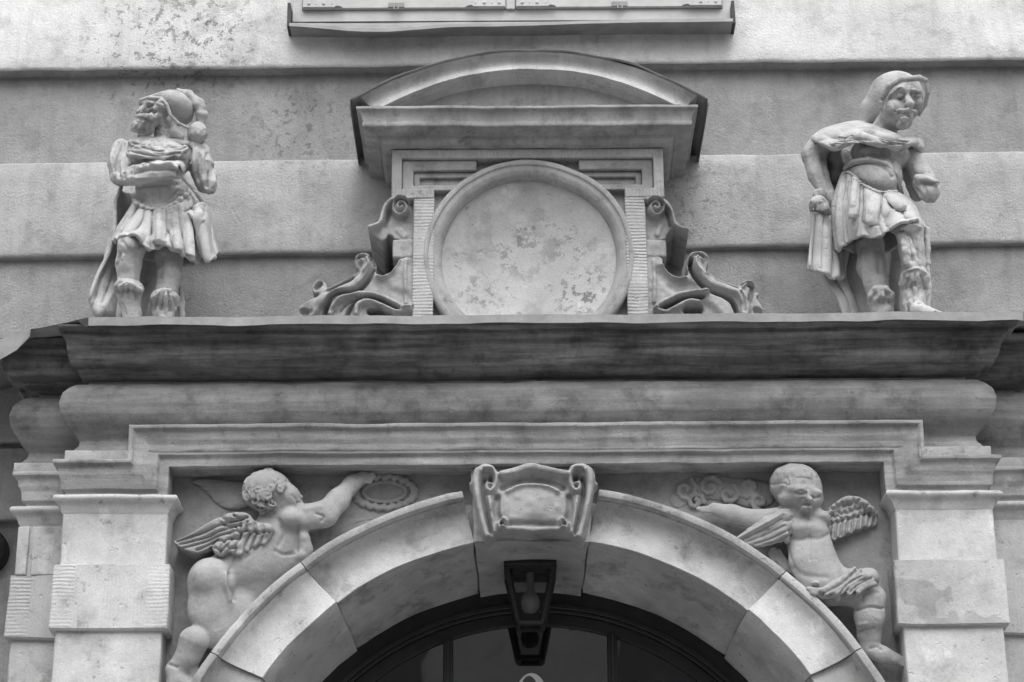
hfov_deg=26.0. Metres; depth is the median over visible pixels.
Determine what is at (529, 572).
lantern
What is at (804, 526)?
cherub relief
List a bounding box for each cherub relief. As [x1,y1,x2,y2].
[165,467,418,681]
[670,463,903,666]
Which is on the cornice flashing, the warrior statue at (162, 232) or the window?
the warrior statue at (162, 232)
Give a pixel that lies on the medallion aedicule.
(521, 181)
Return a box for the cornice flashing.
[0,312,1023,389]
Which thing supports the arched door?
attached to the stone portal
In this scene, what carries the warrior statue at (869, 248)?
on the cornice flashing
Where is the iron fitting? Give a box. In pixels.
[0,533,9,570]
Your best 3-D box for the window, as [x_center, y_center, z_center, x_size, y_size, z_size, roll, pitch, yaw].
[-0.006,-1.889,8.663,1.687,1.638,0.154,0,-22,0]
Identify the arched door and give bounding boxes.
[322,589,747,681]
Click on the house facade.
(298, 200)
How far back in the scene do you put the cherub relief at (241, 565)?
7.24 m
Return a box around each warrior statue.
[88,88,219,316]
[801,71,941,312]
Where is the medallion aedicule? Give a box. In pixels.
[297,49,762,315]
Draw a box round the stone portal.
[0,320,1023,681]
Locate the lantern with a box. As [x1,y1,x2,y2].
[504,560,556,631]
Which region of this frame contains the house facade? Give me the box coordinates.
[0,0,1023,681]
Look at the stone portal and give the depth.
7.33 m
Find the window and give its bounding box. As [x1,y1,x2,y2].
[287,0,735,37]
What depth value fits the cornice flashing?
7.32 m

